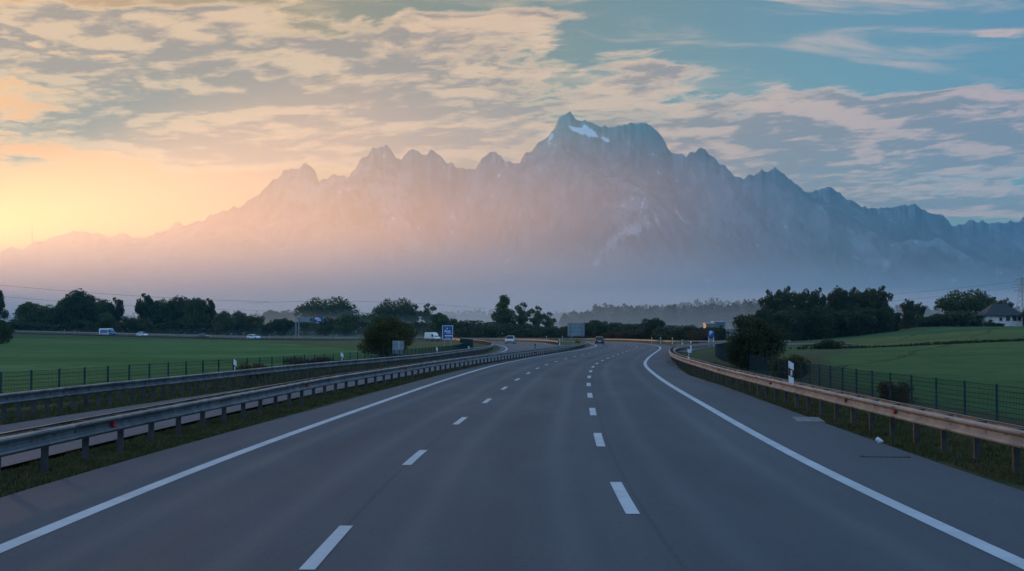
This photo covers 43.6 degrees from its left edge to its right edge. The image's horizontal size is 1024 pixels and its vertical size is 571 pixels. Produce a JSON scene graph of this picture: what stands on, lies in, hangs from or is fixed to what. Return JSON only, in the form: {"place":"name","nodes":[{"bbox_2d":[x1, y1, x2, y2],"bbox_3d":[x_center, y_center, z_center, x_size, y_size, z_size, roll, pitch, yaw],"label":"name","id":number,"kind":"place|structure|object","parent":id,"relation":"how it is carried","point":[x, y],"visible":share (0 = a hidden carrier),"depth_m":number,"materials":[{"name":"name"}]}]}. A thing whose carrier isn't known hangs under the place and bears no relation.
{"place":"outdoors","nodes":[
{"label":"outdoors","id":0,"kind":"place"},
{"bbox_2d":[0,221,183,291],"bbox_3d":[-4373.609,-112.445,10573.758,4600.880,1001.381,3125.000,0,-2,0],"label":"hills","id":1,"kind":"structure","parent":0,"point":[37,261],"depth_m":11151.69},
{"bbox_2d":[0,338,374,393],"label":"field","id":2,"kind":"structure","parent":0,"point":[36,356],"depth_m":159.76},
{"bbox_2d":[0,320,14,343],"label":"bush","id":3,"kind":"object","parent":2,"relation":"on","point":[6,331],"visible":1,"depth_m":299.26,"materials":[{"name":"green plant"}]},
{"bbox_2d":[0,364,393,424],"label":"grass","id":4,"kind":"structure","parent":0,"point":[54,412],"depth_m":46.28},
{"bbox_2d":[0,358,438,409],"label":"grass","id":5,"kind":"structure","parent":0,"point":[126,393],"depth_m":56.98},
{"bbox_2d":[0,359,511,497],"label":"grass","id":6,"kind":"structure","parent":0,"point":[61,467],"depth_m":29.09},
{"bbox_2d":[0,333,568,466],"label":"road","id":7,"kind":"structure","parent":0,"point":[53,450],"depth_m":38.35,"materials":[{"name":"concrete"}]},
{"bbox_2d":[0,332,1023,570],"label":"road","id":8,"kind":"structure","parent":0,"point":[522,472],"depth_m":19.62,"materials":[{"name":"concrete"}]},
{"bbox_2d":[0,332,596,552],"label":"road marking","id":9,"kind":"object","parent":8,"relation":"on","point":[20,540],"visible":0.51,"depth_m":20.47,"materials":[{"name":"paint"}]},
{"bbox_2d":[299,353,589,568],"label":"road marking","id":10,"kind":"object","parent":8,"relation":"on","point":[322,552],"visible":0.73,"depth_m":15.05,"materials":[{"name":"paint"}]},
{"bbox_2d":[587,346,639,513],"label":"road marking","id":11,"kind":"object","parent":8,"relation":"on","point":[624,499],"visible":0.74,"depth_m":19.94,"materials":[{"name":"paint"}]},
{"bbox_2d":[792,417,824,422],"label":"drain slab","id":12,"kind":"structure","parent":8,"relation":"on","point":[807,419],"depth_m":35.87,"materials":[{"name":"concrete"}]},
{"bbox_2d":[0,325,1023,492],"bbox_3d":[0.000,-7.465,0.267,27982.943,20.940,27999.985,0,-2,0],"label":"ground","id":13,"kind":"structure","parent":0,"point":[814,356],"depth_m":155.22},
{"bbox_2d":[0,290,8,319],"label":"tree","id":14,"kind":"object","parent":13,"relation":"on","point":[4,314],"visible":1,"depth_m":518.93,"materials":[{"name":"green plant"}]},
{"bbox_2d":[9,302,39,326],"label":"tree","id":15,"kind":"object","parent":13,"relation":"on","point":[24,311],"visible":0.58,"depth_m":607.00,"materials":[{"name":"green plant"}]},
{"bbox_2d":[32,304,63,325],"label":"tree","id":16,"kind":"object","parent":13,"relation":"on","point":[49,315],"visible":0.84,"depth_m":597.30,"materials":[{"name":"green plant"}]},
{"bbox_2d":[54,298,72,330],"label":"tree","id":17,"kind":"object","parent":13,"relation":"on","point":[65,318],"visible":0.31,"depth_m":606.22,"materials":[{"name":"green plant"}]},
{"bbox_2d":[61,288,97,333],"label":"tree","id":18,"kind":"object","parent":13,"relation":"on","point":[81,305],"visible":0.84,"depth_m":586.17,"materials":[{"name":"green plant"}]},
{"bbox_2d":[95,298,109,322],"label":"tree","id":19,"kind":"object","parent":13,"relation":"on","point":[101,306],"visible":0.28,"depth_m":602.34,"materials":[{"name":"green plant"}]},
{"bbox_2d":[93,312,121,332],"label":"tree","id":20,"kind":"object","parent":13,"relation":"on","point":[107,320],"visible":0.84,"depth_m":557.81,"materials":[{"name":"green plant"}]},
{"bbox_2d":[107,297,128,322],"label":"tree","id":21,"kind":"object","parent":13,"relation":"on","point":[117,311],"visible":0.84,"depth_m":583.00,"materials":[{"name":"green plant"}]},
{"bbox_2d":[2,319,259,335],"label":"undergrowth","id":22,"kind":"object","parent":13,"relation":"on","point":[240,327],"visible":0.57,"depth_m":574.70,"materials":[{"name":"green plant"}]},
{"bbox_2d":[122,316,150,332],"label":"tree","id":23,"kind":"object","parent":13,"relation":"on","point":[135,325],"visible":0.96,"depth_m":567.52,"materials":[{"name":"green plant"}]},
{"bbox_2d":[134,293,157,323],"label":"tree","id":24,"kind":"object","parent":13,"relation":"on","point":[145,308],"visible":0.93,"depth_m":597.32,"materials":[{"name":"green plant"}]},
{"bbox_2d":[150,298,168,324],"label":"tree","id":25,"kind":"object","parent":13,"relation":"on","point":[161,307],"visible":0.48,"depth_m":605.82,"materials":[{"name":"green plant"}]},
{"bbox_2d":[164,294,189,333],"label":"tree","id":26,"kind":"object","parent":13,"relation":"on","point":[175,308],"visible":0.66,"depth_m":595.99,"materials":[{"name":"green plant"}]},
{"bbox_2d":[178,297,211,323],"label":"tree","id":27,"kind":"object","parent":13,"relation":"on","point":[194,308],"visible":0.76,"depth_m":587.73,"materials":[{"name":"green plant"}]},
{"bbox_2d":[204,298,216,323],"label":"tree","id":28,"kind":"object","parent":13,"relation":"on","point":[211,311],"visible":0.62,"depth_m":598.10,"materials":[{"name":"green plant"}]},
{"bbox_2d":[211,310,237,334],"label":"tree","id":29,"kind":"object","parent":13,"relation":"on","point":[222,322],"visible":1,"depth_m":567.76,"materials":[{"name":"green plant"}]},
{"bbox_2d":[0,311,456,331],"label":"distant wood","id":30,"kind":"object","parent":13,"relation":"on","point":[256,314],"visible":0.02,"depth_m":1330.63,"materials":[{"name":"green plant"}]},
{"bbox_2d":[0,338,472,393],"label":"wire fence","id":31,"kind":"object","parent":13,"relation":"on","point":[141,372],"visible":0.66,"depth_m":61.59,"materials":[{"name":"grey metal"}]},
{"bbox_2d":[232,310,249,333],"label":"tree","id":32,"kind":"object","parent":13,"relation":"on","point":[238,315],"visible":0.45,"depth_m":583.27,"materials":[{"name":"green plant"}]},
{"bbox_2d":[0,333,493,422],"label":"guardrail","id":33,"kind":"object","parent":13,"relation":"on","point":[46,395],"visible":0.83,"depth_m":53.81,"materials":[{"name":"metal"}]},
{"bbox_2d":[237,362,269,379],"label":"bush","id":34,"kind":"object","parent":13,"relation":"on","point":[251,367],"visible":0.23,"depth_m":67.73,"materials":[{"name":"green plant"}]},
{"bbox_2d":[247,314,265,324],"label":"tree","id":35,"kind":"object","parent":13,"relation":"on","point":[253,319],"visible":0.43,"depth_m":598.29,"materials":[{"name":"green plant"}]},
{"bbox_2d":[261,310,280,324],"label":"tree","id":36,"kind":"object","parent":13,"relation":"on","point":[269,315],"visible":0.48,"depth_m":897.41,"materials":[{"name":"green plant"}]},
{"bbox_2d":[272,318,294,335],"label":"tree","id":37,"kind":"object","parent":13,"relation":"on","point":[283,326],"visible":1,"depth_m":558.39,"materials":[{"name":"green plant"}]},
{"bbox_2d":[276,310,297,321],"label":"tree","id":38,"kind":"object","parent":13,"relation":"on","point":[288,315],"visible":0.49,"depth_m":925.21,"materials":[{"name":"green plant"}]},
{"bbox_2d":[15,331,560,344],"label":"guardrail","id":39,"kind":"object","parent":13,"relation":"on","point":[556,342],"visible":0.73,"depth_m":412.44,"materials":[{"name":"metal"}]},
{"bbox_2d":[0,342,585,486],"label":"guardrail","id":40,"kind":"object","parent":13,"relation":"on","point":[43,437],"visible":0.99,"depth_m":31.06,"materials":[{"name":"metal"}]},
{"bbox_2d":[282,356,334,364],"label":"bush","id":41,"kind":"object","parent":13,"relation":"on","point":[306,361],"visible":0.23,"depth_m":91.23,"materials":[{"name":"green plant"}]},
{"bbox_2d":[295,317,327,338],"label":"sign gantry","id":42,"kind":"object","parent":13,"relation":"on","point":[318,319],"visible":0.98,"depth_m":458.14,"materials":[{"name":"metal"}]},
{"bbox_2d":[315,317,335,335],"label":"tree","id":43,"kind":"object","parent":13,"relation":"on","point":[325,327],"visible":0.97,"depth_m":558.29,"materials":[{"name":"green plant"}]},
{"bbox_2d":[293,296,359,319],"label":"tree","id":44,"kind":"object","parent":13,"relation":"on","point":[334,311],"visible":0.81,"depth_m":754.68,"materials":[{"name":"green plant"}]},
{"bbox_2d":[334,314,359,335],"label":"tree","id":45,"kind":"object","parent":13,"relation":"on","point":[346,324],"visible":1,"depth_m":567.82,"materials":[{"name":"green plant"}]},
{"bbox_2d":[357,313,378,325],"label":"tree","id":46,"kind":"object","parent":13,"relation":"on","point":[369,318],"visible":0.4,"depth_m":657.10,"materials":[{"name":"green plant"}]},
{"bbox_2d":[253,318,495,335],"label":"undergrowth","id":47,"kind":"object","parent":13,"relation":"on","point":[306,328],"visible":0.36,"depth_m":596.98,"materials":[{"name":"green plant"}]},
{"bbox_2d":[357,315,418,356],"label":"bush","id":48,"kind":"object","parent":13,"relation":"on","point":[381,334],"visible":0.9,"depth_m":150.62,"materials":[{"name":"green plant"}]},
{"bbox_2d":[372,297,418,322],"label":"tree","id":49,"kind":"object","parent":13,"relation":"on","point":[400,311],"visible":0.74,"depth_m":696.25,"materials":[{"name":"green plant"}]},
{"bbox_2d":[392,341,403,354],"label":"road sign","id":50,"kind":"object","parent":13,"relation":"on","point":[397,346],"visible":0.65,"depth_m":112.91,"materials":[{"name":"metal"}]},
{"bbox_2d":[12,330,790,343],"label":"guardrail","id":51,"kind":"object","parent":13,"relation":"on","point":[661,341],"visible":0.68,"depth_m":392.04,"materials":[{"name":"metal"}]},
{"bbox_2d":[405,304,421,323],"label":"tree","id":52,"kind":"object","parent":13,"relation":"on","point":[413,318],"visible":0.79,"depth_m":688.82,"materials":[{"name":"green plant"}]},
{"bbox_2d":[420,303,436,324],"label":"tree","id":53,"kind":"object","parent":13,"relation":"on","point":[426,315],"visible":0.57,"depth_m":698.53,"materials":[{"name":"green plant"}]},
{"bbox_2d":[428,312,451,336],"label":"tree","id":54,"kind":"object","parent":13,"relation":"on","point":[439,320],"visible":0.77,"depth_m":557.36,"materials":[{"name":"green plant"}]},
{"bbox_2d":[442,325,452,339],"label":"road sign","id":55,"kind":"object","parent":13,"relation":"on","point":[447,332],"visible":1,"depth_m":204.84,"materials":[{"name":"blue metal"}]},
{"bbox_2d":[453,320,495,337],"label":"tree","id":56,"kind":"object","parent":13,"relation":"on","point":[460,330],"visible":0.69,"depth_m":496.15,"materials":[{"name":"green plant"}]},
{"bbox_2d":[469,324,506,337],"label":"bush","id":57,"kind":"object","parent":13,"relation":"on","point":[487,332],"visible":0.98,"depth_m":467.55,"materials":[{"name":"green plant"}]},
{"bbox_2d":[441,309,567,326],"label":"distant wood","id":58,"kind":"object","parent":13,"relation":"on","point":[464,315],"visible":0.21,"depth_m":1871.01,"materials":[{"name":"green plant"}]},
{"bbox_2d":[490,295,518,336],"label":"tree","id":59,"kind":"object","parent":13,"relation":"on","point":[504,314],"visible":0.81,"depth_m":558.04,"materials":[{"name":"green plant"}]},
{"bbox_2d":[514,302,531,325],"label":"tree","id":60,"kind":"object","parent":13,"relation":"on","point":[523,319],"visible":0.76,"depth_m":568.84,"materials":[{"name":"green plant"}]},
{"bbox_2d":[505,328,545,337],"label":"tree","id":61,"kind":"object","parent":13,"relation":"on","point":[528,333],"visible":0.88,"depth_m":467.48,"materials":[{"name":"green plant"}]},
{"bbox_2d":[528,305,546,326],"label":"tree","id":62,"kind":"object","parent":13,"relation":"on","point":[538,318],"visible":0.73,"depth_m":579.39,"materials":[{"name":"green plant"}]},
{"bbox_2d":[453,320,641,338],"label":"undergrowth","id":63,"kind":"object","parent":13,"relation":"on","point":[618,327],"visible":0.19,"depth_m":462.40,"materials":[{"name":"green plant"}]},
{"bbox_2d":[535,326,567,337],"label":"tree","id":64,"kind":"object","parent":13,"relation":"on","point":[552,332],"visible":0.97,"depth_m":447.91,"materials":[{"name":"green plant"}]},
{"bbox_2d":[568,323,584,342],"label":"road sign","id":65,"kind":"object","parent":13,"relation":"on","point":[576,329],"visible":0.9,"depth_m":317.86,"materials":[{"name":"blue metal"}]},
{"bbox_2d":[588,320,609,337],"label":"tree","id":66,"kind":"object","parent":13,"relation":"on","point":[598,327],"visible":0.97,"depth_m":438.38,"materials":[{"name":"green plant"}]},
{"bbox_2d":[599,331,630,338],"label":"tree","id":67,"kind":"object","parent":13,"relation":"on","point":[610,334],"visible":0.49,"depth_m":417.79,"materials":[{"name":"green plant"}]},
{"bbox_2d":[615,330,645,340],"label":"tree","id":68,"kind":"object","parent":13,"relation":"on","point":[632,335],"visible":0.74,"depth_m":406.99,"materials":[{"name":"green plant"}]},
{"bbox_2d":[639,317,665,339],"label":"tree","id":69,"kind":"object","parent":13,"relation":"on","point":[652,324],"visible":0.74,"depth_m":398.88,"materials":[{"name":"green plant"}]},
{"bbox_2d":[553,297,761,327],"bbox_3d":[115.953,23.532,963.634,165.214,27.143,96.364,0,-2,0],"label":"distant wood","id":70,"kind":"object","parent":13,"relation":"on","point":[673,315],"visible":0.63,"depth_m":936.32,"materials":[{"name":"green plant"}]},
{"bbox_2d":[649,325,679,339],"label":"tree","id":71,"kind":"object","parent":13,"relation":"on","point":[659,332],"visible":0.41,"depth_m":388.55,"materials":[{"name":"green plant"}]},
{"bbox_2d":[635,325,728,340],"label":"undergrowth","id":72,"kind":"object","parent":13,"relation":"on","point":[720,333],"visible":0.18,"depth_m":387.00,"materials":[{"name":"green plant"}]},
{"bbox_2d":[665,324,707,340],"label":"tree","id":73,"kind":"object","parent":13,"relation":"on","point":[680,332],"visible":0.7,"depth_m":367.80,"materials":[{"name":"green plant"}]},
{"bbox_2d":[686,330,715,343],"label":"tree","id":74,"kind":"object","parent":13,"relation":"on","point":[696,336],"visible":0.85,"depth_m":298.33,"materials":[{"name":"green plant"}]},
{"bbox_2d":[721,314,793,369],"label":"bush","id":75,"kind":"object","parent":13,"relation":"on","point":[754,337],"visible":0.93,"depth_m":87.15,"materials":[{"name":"green plant"}]},
{"bbox_2d":[755,304,775,328],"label":"tree","id":76,"kind":"object","parent":13,"relation":"on","point":[766,313],"visible":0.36,"depth_m":383.06,"materials":[{"name":"green plant"}]},
{"bbox_2d":[758,289,777,313],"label":"tree","id":77,"kind":"object","parent":13,"relation":"on","point":[768,301],"visible":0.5,"depth_m":399.47,"materials":[{"name":"green plant"}]},
{"bbox_2d":[774,286,798,311],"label":"tree","id":78,"kind":"object","parent":13,"relation":"on","point":[784,299],"visible":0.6,"depth_m":394.41,"materials":[{"name":"green plant"}]},
{"bbox_2d":[768,353,811,377],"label":"bush","id":79,"kind":"object","parent":13,"relation":"on","point":[795,358],"visible":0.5,"depth_m":71.51,"materials":[{"name":"green plant"}]},
{"bbox_2d":[776,306,814,340],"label":"tree","id":80,"kind":"object","parent":13,"relation":"on","point":[796,321],"visible":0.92,"depth_m":382.64,"materials":[{"name":"green plant"}]},
{"bbox_2d":[791,288,812,312],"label":"tree","id":81,"kind":"object","parent":13,"relation":"on","point":[802,302],"visible":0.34,"depth_m":398.79,"materials":[{"name":"green plant"}]},
{"bbox_2d":[809,287,827,314],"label":"tree","id":82,"kind":"object","parent":13,"relation":"on","point":[816,300],"visible":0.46,"depth_m":394.58,"materials":[{"name":"green plant"}]},
{"bbox_2d":[810,304,838,338],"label":"tree","id":83,"kind":"object","parent":13,"relation":"on","point":[826,320],"visible":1,"depth_m":381.12,"materials":[{"name":"green plant"}]},
{"bbox_2d":[747,307,902,339],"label":"undergrowth","id":84,"kind":"object","parent":13,"relation":"on","point":[842,329],"visible":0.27,"depth_m":387.34,"materials":[{"name":"green plant"}]},
{"bbox_2d":[812,338,845,348],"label":"bush","id":85,"kind":"object","parent":13,"relation":"on","point":[831,343],"visible":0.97,"depth_m":203.97,"materials":[{"name":"green plant"}]},
{"bbox_2d":[827,285,844,310],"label":"tree","id":86,"kind":"object","parent":13,"relation":"on","point":[835,298],"visible":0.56,"depth_m":398.03,"materials":[{"name":"green plant"}]},
{"bbox_2d":[669,342,1023,472],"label":"guardrail","id":87,"kind":"object","parent":13,"relation":"on","point":[977,429],"visible":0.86,"depth_m":31.48,"materials":[{"name":"metal"}]},
{"bbox_2d":[840,286,863,309],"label":"tree","id":88,"kind":"object","parent":13,"relation":"on","point":[851,296],"visible":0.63,"depth_m":394.43,"materials":[{"name":"green plant"}]},
{"bbox_2d":[835,306,876,335],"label":"tree","id":89,"kind":"object","parent":13,"relation":"on","point":[857,320],"visible":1,"depth_m":380.01,"materials":[{"name":"green plant"}]},
{"bbox_2d":[856,288,874,308],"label":"tree","id":90,"kind":"object","parent":13,"relation":"on","point":[866,294],"visible":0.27,"depth_m":398.66,"materials":[{"name":"green plant"}]},
{"bbox_2d":[715,342,1023,425],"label":"wire fence","id":91,"kind":"object","parent":13,"relation":"on","point":[839,378],"visible":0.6,"depth_m":48.21,"materials":[{"name":"grey metal"}]},
{"bbox_2d":[868,285,893,308],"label":"tree","id":92,"kind":"object","parent":13,"relation":"on","point":[879,300],"visible":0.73,"depth_m":391.30,"materials":[{"name":"green plant"}]},
{"bbox_2d":[878,305,895,331],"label":"tree","id":93,"kind":"object","parent":13,"relation":"on","point":[886,314],"visible":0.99,"depth_m":383.90,"materials":[{"name":"green plant"}]},
{"bbox_2d":[877,380,917,402],"bbox_3d":[14.047,3.954,46.811,1.468,1.006,1.373,0,-2,-2],"label":"bush","id":94,"kind":"object","parent":13,"relation":"on","point":[880,386],"visible":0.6,"depth_m":46.73,"materials":[{"name":"green plant"}]},
{"bbox_2d":[899,299,916,314],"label":"tree","id":95,"kind":"object","parent":13,"relation":"on","point":[909,305],"visible":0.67,"depth_m":428.88,"materials":[{"name":"green plant"}]},
{"bbox_2d":[902,310,915,328],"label":"tree","id":96,"kind":"object","parent":13,"relation":"on","point":[908,316],"visible":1,"depth_m":399.08,"materials":[{"name":"green plant"}]},
{"bbox_2d":[921,313,956,326],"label":"tree","id":97,"kind":"object","parent":13,"relation":"on","point":[929,323],"visible":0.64,"depth_m":417.49,"materials":[{"name":"green plant"}]},
{"bbox_2d":[890,305,1023,317],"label":"distant wood","id":98,"kind":"object","parent":13,"relation":"on","point":[928,312],"visible":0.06,"depth_m":1017.14,"materials":[{"name":"green plant"}]},
{"bbox_2d":[923,309,992,326],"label":"tree","id":99,"kind":"object","parent":13,"relation":"on","point":[963,318],"visible":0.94,"depth_m":411.88,"materials":[{"name":"green plant"}]},
{"bbox_2d":[898,313,1023,328],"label":"undergrowth","id":100,"kind":"object","parent":13,"relation":"on","point":[918,320],"visible":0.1,"depth_m":417.02,"materials":[{"name":"green plant"}]},
{"bbox_2d":[934,288,998,313],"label":"tree","id":101,"kind":"object","parent":13,"relation":"on","point":[978,303],"visible":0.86,"depth_m":427.56,"materials":[{"name":"green plant"}]},
{"bbox_2d":[976,301,1022,325],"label":"house","id":102,"kind":"structure","parent":13,"relation":"on","point":[1006,314],"depth_m":405.11,"materials":[{"name":"tile"}]},
{"bbox_2d":[0,0,1023,251],"label":"sky","id":103,"kind":"structure","parent":0,"point":[136,118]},
{"bbox_2d":[2,111,1023,328],"bbox_3d":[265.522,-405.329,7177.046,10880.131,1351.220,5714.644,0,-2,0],"label":"mountains","id":104,"kind":"structure","parent":0,"point":[570,212],"depth_m":7017.11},
{"bbox_2d":[675,343,852,351],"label":"exit road","id":105,"kind":"structure","parent":0,"point":[698,348],"depth_m":225.90,"materials":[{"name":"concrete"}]},
{"bbox_2d":[823,327,1023,417],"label":"field","id":106,"kind":"structure","parent":0,"point":[1001,364],"depth_m":111.80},
{"bbox_2d":[790,338,1023,349],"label":"field margin","id":107,"kind":"object","parent":106,"relation":"on","point":[934,343],"visible":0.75,"depth_m":206.72,"materials":[{"name":"green plant"}]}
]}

